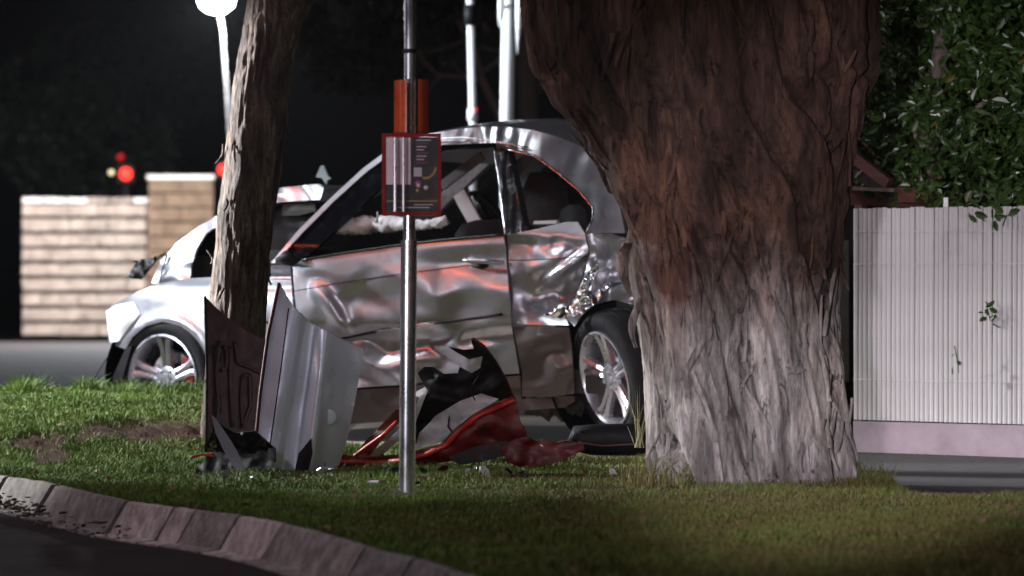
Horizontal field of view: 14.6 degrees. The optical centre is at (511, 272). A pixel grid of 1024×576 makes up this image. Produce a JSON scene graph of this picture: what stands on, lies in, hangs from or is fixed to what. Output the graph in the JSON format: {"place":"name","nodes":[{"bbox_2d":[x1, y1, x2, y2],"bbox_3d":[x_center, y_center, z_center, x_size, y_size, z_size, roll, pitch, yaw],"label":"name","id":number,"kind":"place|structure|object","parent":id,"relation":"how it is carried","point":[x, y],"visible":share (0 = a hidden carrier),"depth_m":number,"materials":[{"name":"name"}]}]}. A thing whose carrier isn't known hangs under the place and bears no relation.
{"place":"outdoors","nodes":[
{"label":"outdoors","id":0,"kind":"place"},
{"bbox_2d":[0,275,1017,575],"bbox_3d":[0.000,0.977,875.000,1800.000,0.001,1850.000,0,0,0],"label":"road","id":1,"kind":"structure","parent":0,"point":[30,549],"depth_m":13.96,"materials":[{"name":"grey asphalt"}]},
{"bbox_2d":[0,493,131,538],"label":"gutter litter","id":2,"kind":"object","parent":1,"relation":"on","point":[8,504],"visible":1,"depth_m":15.54,"materials":[{"name":"brown plant"}]},
{"bbox_2d":[22,197,149,336],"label":"block wall","id":3,"kind":"structure","parent":1,"relation":"on","point":[78,264],"depth_m":52.95,"materials":[{"name":"beige brick"}]},
{"bbox_2d":[109,154,134,203],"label":"signal lamp","id":4,"kind":"object","parent":1,"relation":"on","point":[126,175],"visible":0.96,"depth_m":55.00,"materials":[{"name":"red glass"}]},
{"bbox_2d":[0,6,244,204],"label":"shrub","id":5,"kind":"object","parent":1,"relation":"on","point":[39,161],"visible":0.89,"depth_m":59.85,"materials":[{"name":"green plant"}]},
{"bbox_2d":[147,175,216,286],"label":"brick pillar","id":6,"kind":"structure","parent":1,"relation":"on","point":[181,206],"depth_m":52.71,"materials":[{"name":"beige brick"}]},
{"bbox_2d":[216,162,223,189],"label":"signal lamp","id":7,"kind":"object","parent":1,"relation":"on","point":[219,168],"visible":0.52,"depth_m":55.00,"materials":[{"name":"red glass"}]},
{"bbox_2d":[0,475,473,575],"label":"kerb","id":8,"kind":"structure","parent":1,"relation":"on","point":[282,549],"depth_m":14.03,"materials":[{"name":"concrete"}]},
{"bbox_2d":[0,342,1017,430],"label":"side street","id":9,"kind":"structure","parent":0,"point":[62,360],"depth_m":39.93,"materials":[{"name":"grey asphalt"}]},
{"bbox_2d":[199,0,233,128],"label":"street lamp","id":10,"kind":"object","parent":9,"relation":"on","point":[216,6],"visible":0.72,"depth_m":48.96,"materials":[{"name":"metal"}]},
{"bbox_2d":[294,0,541,200],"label":"background tree","id":11,"kind":"object","parent":9,"relation":"on","point":[368,54],"visible":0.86,"depth_m":34.11,"materials":[{"name":"plant"}]},
{"bbox_2d":[464,0,477,208],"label":"white post","id":12,"kind":"object","parent":9,"relation":"on","point":[470,23],"visible":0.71,"depth_m":27.48,"materials":[{"name":"metal"}]},
{"bbox_2d":[498,0,521,210],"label":"white post","id":13,"kind":"object","parent":9,"relation":"on","point":[509,15],"visible":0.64,"depth_m":26.95,"materials":[{"name":"metal"}]},
{"bbox_2d":[0,371,1023,575],"bbox_3d":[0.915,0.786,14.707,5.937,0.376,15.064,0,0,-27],"label":"grass verge","id":14,"kind":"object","parent":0,"point":[193,428],"depth_m":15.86,"materials":[{"name":"green plant"}]},
{"bbox_2d":[115,375,203,393],"bbox_3d":[-1.668,0.556,19.881,0.660,0.089,0.512,0,0,-21],"label":"grass tuft","id":15,"kind":"object","parent":14,"relation":"on","point":[177,384],"visible":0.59,"depth_m":19.86,"materials":[{"name":"green plant"}]},
{"bbox_2d":[220,470,232,477],"bbox_3d":[-1.162,0.818,16.235,0.042,0.033,0.044,0,0,40],"label":"debris fragment","id":16,"kind":"object","parent":14,"relation":"on","point":[225,473],"visible":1,"depth_m":16.24,"materials":[{"name":"black plastic"}]},
{"bbox_2d":[191,416,275,475],"bbox_3d":[-1.163,0.747,16.764,0.341,0.307,0.565,0,0,0],"label":"black plastic debris","id":17,"kind":"object","parent":14,"relation":"on","point":[237,450],"visible":0.91,"depth_m":16.84,"materials":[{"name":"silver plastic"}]},
{"bbox_2d":[204,296,264,452],"bbox_3d":[-1.206,0.445,17.466,0.324,0.686,0.100,0,0,-25],"label":"panel","id":18,"kind":"object","parent":14,"relation":"on","point":[234,352],"visible":0.81,"depth_m":17.45,"materials":[{"name":"black plastic"}]},
{"bbox_2d":[200,0,313,439],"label":"street tree","id":19,"kind":"object","parent":14,"relation":"on","point":[255,140],"visible":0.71,"depth_m":18.19,"materials":[{"name":"brown plant"}]},
{"bbox_2d":[255,282,364,471],"bbox_3d":[-0.855,0.450,17.135,0.509,0.816,0.253,0,0,-14],"label":"detached bonnet","id":20,"kind":"object","parent":14,"relation":"on","point":[309,379],"visible":0.97,"depth_m":17.12,"materials":[{"name":"silver metal"}]},
{"bbox_2d":[316,467,327,474],"bbox_3d":[-0.788,0.822,16.537,0.036,0.036,0.052,0,0,-35],"label":"debris fragment","id":21,"kind":"object","parent":14,"relation":"on","point":[320,470],"visible":1,"depth_m":16.54,"materials":[{"name":"silver metal"}]},
{"bbox_2d":[291,494,411,498],"bbox_3d":[-0.602,0.852,15.120,0.503,0.028,0.053,0,0,-2],"label":"grass tuft","id":22,"kind":"object","parent":14,"relation":"on","point":[368,496],"visible":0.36,"depth_m":15.10,"materials":[{"name":"green plant"}]},
{"bbox_2d":[343,438,382,455],"bbox_3d":[-0.752,0.801,17.982,0.504,0.118,0.400,0,0,31],"label":"grass tuft","id":23,"kind":"object","parent":14,"relation":"on","point":[351,451],"visible":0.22,"depth_m":17.97,"materials":[{"name":"green plant"}]},
{"bbox_2d":[367,480,378,482],"bbox_3d":[-0.553,0.833,15.943,0.048,0.010,0.027,0,0,0],"label":"debris fragment","id":24,"kind":"object","parent":14,"relation":"on","point":[373,481],"visible":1,"depth_m":15.94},
{"bbox_2d":[390,467,398,472],"bbox_3d":[-0.492,0.836,16.912,0.063,0.028,0.037,0,0,23],"label":"debris fragment","id":25,"kind":"object","parent":14,"relation":"on","point":[396,469],"visible":0.65,"depth_m":16.91,"materials":[{"name":"black plastic"}]},
{"bbox_2d":[392,0,417,494],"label":"bus stop pole","id":26,"kind":"object","parent":14,"relation":"on","point":[408,325],"visible":0.88,"depth_m":15.20,"materials":[{"name":"metal"}]},
{"bbox_2d":[382,133,440,215],"bbox_3d":[-0.380,-0.371,15.145,0.224,0.310,0.110,0,0,0],"label":"timetable case","id":27,"kind":"object","parent":26,"relation":"attached to","point":[411,174],"visible":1,"depth_m":15.12,"materials":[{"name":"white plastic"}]},
{"bbox_2d":[394,79,428,132],"bbox_3d":[-0.384,-0.630,15.212,0.132,0.211,0.084,0,0,0],"label":"bus stop flag","id":28,"kind":"object","parent":26,"relation":"attached to","point":[400,106],"visible":1,"depth_m":15.21,"materials":[{"name":"metal"}]},
{"bbox_2d":[419,468,426,473],"bbox_3d":[-0.366,0.831,16.722,0.025,0.033,0.059,0,0,24],"label":"debris fragment","id":29,"kind":"object","parent":14,"relation":"on","point":[423,470],"visible":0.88,"depth_m":16.71,"materials":[{"name":"black plastic"}]},
{"bbox_2d":[437,465,447,470],"bbox_3d":[-0.291,0.834,16.979,0.044,0.036,0.066,0,0,-33],"label":"debris fragment","id":30,"kind":"object","parent":14,"relation":"on","point":[443,468],"visible":0.88,"depth_m":16.97,"materials":[{"name":"red plastic"}]},
{"bbox_2d":[338,338,583,467],"bbox_3d":[-0.260,0.573,17.377,1.147,0.582,0.287,0,0,0],"label":"red bumper","id":31,"kind":"object","parent":14,"relation":"on","point":[453,401],"visible":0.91,"depth_m":17.34,"materials":[{"name":"plastic"}]},
{"bbox_2d":[480,466,489,476],"bbox_3d":[-0.112,0.824,16.557,0.043,0.048,0.041,0,0,0],"label":"debris fragment","id":32,"kind":"object","parent":14,"relation":"on","point":[483,468],"visible":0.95,"depth_m":16.55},
{"bbox_2d":[0,387,1022,575],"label":"fallen leaves","id":33,"kind":"object","parent":14,"relation":"on","point":[600,535],"visible":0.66,"depth_m":14.28,"materials":[{"name":"brown plant"}]},
{"bbox_2d":[567,423,645,455],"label":"flattened bumper beam","id":34,"kind":"structure","parent":14,"relation":"on","point":[607,439],"depth_m":17.84,"materials":[{"name":"black plastic"}]},
{"bbox_2d":[609,468,615,473],"bbox_3d":[0.419,0.827,16.668,0.032,0.028,0.030,0,0,0],"label":"debris fragment","id":35,"kind":"object","parent":14,"relation":"on","point":[611,471],"visible":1,"depth_m":16.66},
{"bbox_2d":[587,383,645,447],"bbox_3d":[0.551,0.585,16.898,0.588,0.310,0.837,0,0,0],"label":"grass tuft","id":36,"kind":"object","parent":14,"relation":"on","point":[638,443],"visible":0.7,"depth_m":16.91,"materials":[{"name":"green plant"}]},
{"bbox_2d":[602,453,696,486],"bbox_3d":[0.570,0.786,16.032,0.555,0.148,0.451,0,0,0],"label":"grass tuft","id":37,"kind":"object","parent":14,"relation":"on","point":[636,479],"visible":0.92,"depth_m":15.97,"materials":[{"name":"green plant"}]},
{"bbox_2d":[520,0,881,485],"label":"paperbark tree","id":38,"kind":"object","parent":14,"relation":"on","point":[720,137],"visible":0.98,"depth_m":15.97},
{"bbox_2d":[665,481,840,489],"bbox_3d":[0.965,0.843,15.722,0.759,0.033,0.481,0,0,0],"label":"grass tuft","id":39,"kind":"object","parent":14,"relation":"on","point":[724,484],"visible":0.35,"depth_m":15.75,"materials":[{"name":"green plant"}]},
{"bbox_2d":[848,457,907,481],"bbox_3d":[1.454,0.801,16.157,0.412,0.118,0.354,0,0,0],"label":"grass tuft","id":40,"kind":"object","parent":14,"relation":"on","point":[864,473],"visible":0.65,"depth_m":16.16,"materials":[{"name":"green plant"}]},
{"bbox_2d":[921,493,1011,496],"bbox_3d":[2.575,0.850,15.042,2.076,0.022,0.031,0,0,9],"label":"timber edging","id":41,"kind":"object","parent":14,"relation":"on","point":[952,493],"visible":0.15,"depth_m":15.18,"materials":[{"name":"brown wood"}]},
{"bbox_2d":[0,0,1023,274],"label":"sky","id":42,"kind":"structure","parent":0,"point":[344,136],"materials":[{"name":"black"}]},
{"bbox_2d":[347,416,1023,444],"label":"driveway","id":43,"kind":"structure","parent":0,"point":[555,429],"depth_m":22.43,"materials":[{"name":"concrete"}]},
{"bbox_2d":[844,151,935,430],"bbox_3d":[1.850,0.114,20.274,0.571,1.624,0.888,0,0,0],"label":"timber lean to","id":44,"kind":"object","parent":43,"relation":"on","point":[876,180],"visible":0.31,"depth_m":20.14,"materials":[{"name":"brown wood"}]},
{"bbox_2d":[853,0,1023,422],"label":"garden tree","id":45,"kind":"object","parent":43,"relation":"on","point":[917,113],"visible":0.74,"depth_m":19.67,"materials":[{"name":"green plant"}]},
{"bbox_2d":[857,452,1023,493],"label":"footpath","id":46,"kind":"structure","parent":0,"point":[924,473],"depth_m":17.53,"materials":[{"name":"concrete"}]},
{"bbox_2d":[853,205,1023,457],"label":"slat fence","id":47,"kind":"object","parent":46,"relation":"on","point":[925,381],"visible":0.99,"depth_m":19.15,"materials":[{"name":"white metal"}]},
{"bbox_2d":[943,198,947,207],"bbox_3d":[2.103,-0.314,19.400,0.022,0.100,0.022,0,0,0],"label":"pale stake","id":48,"kind":"object","parent":47,"relation":"attached to","point":[945,202],"visible":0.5,"depth_m":19.39,"materials":[{"name":"white paint"}]},
{"bbox_2d":[951,346,960,373],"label":"leafy sprig","id":49,"kind":"object","parent":47,"relation":"attached to","point":[958,362],"visible":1,"depth_m":18.93,"materials":[{"name":"green plant"}]},
{"bbox_2d":[978,300,1000,327],"bbox_3d":[2.275,0.201,18.931,0.089,0.141,0.138,0,0,32],"label":"leafy sprig","id":50,"kind":"object","parent":47,"relation":"attached to","point":[992,310],"visible":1,"depth_m":18.92,"materials":[{"name":"green plant"}]}
]}

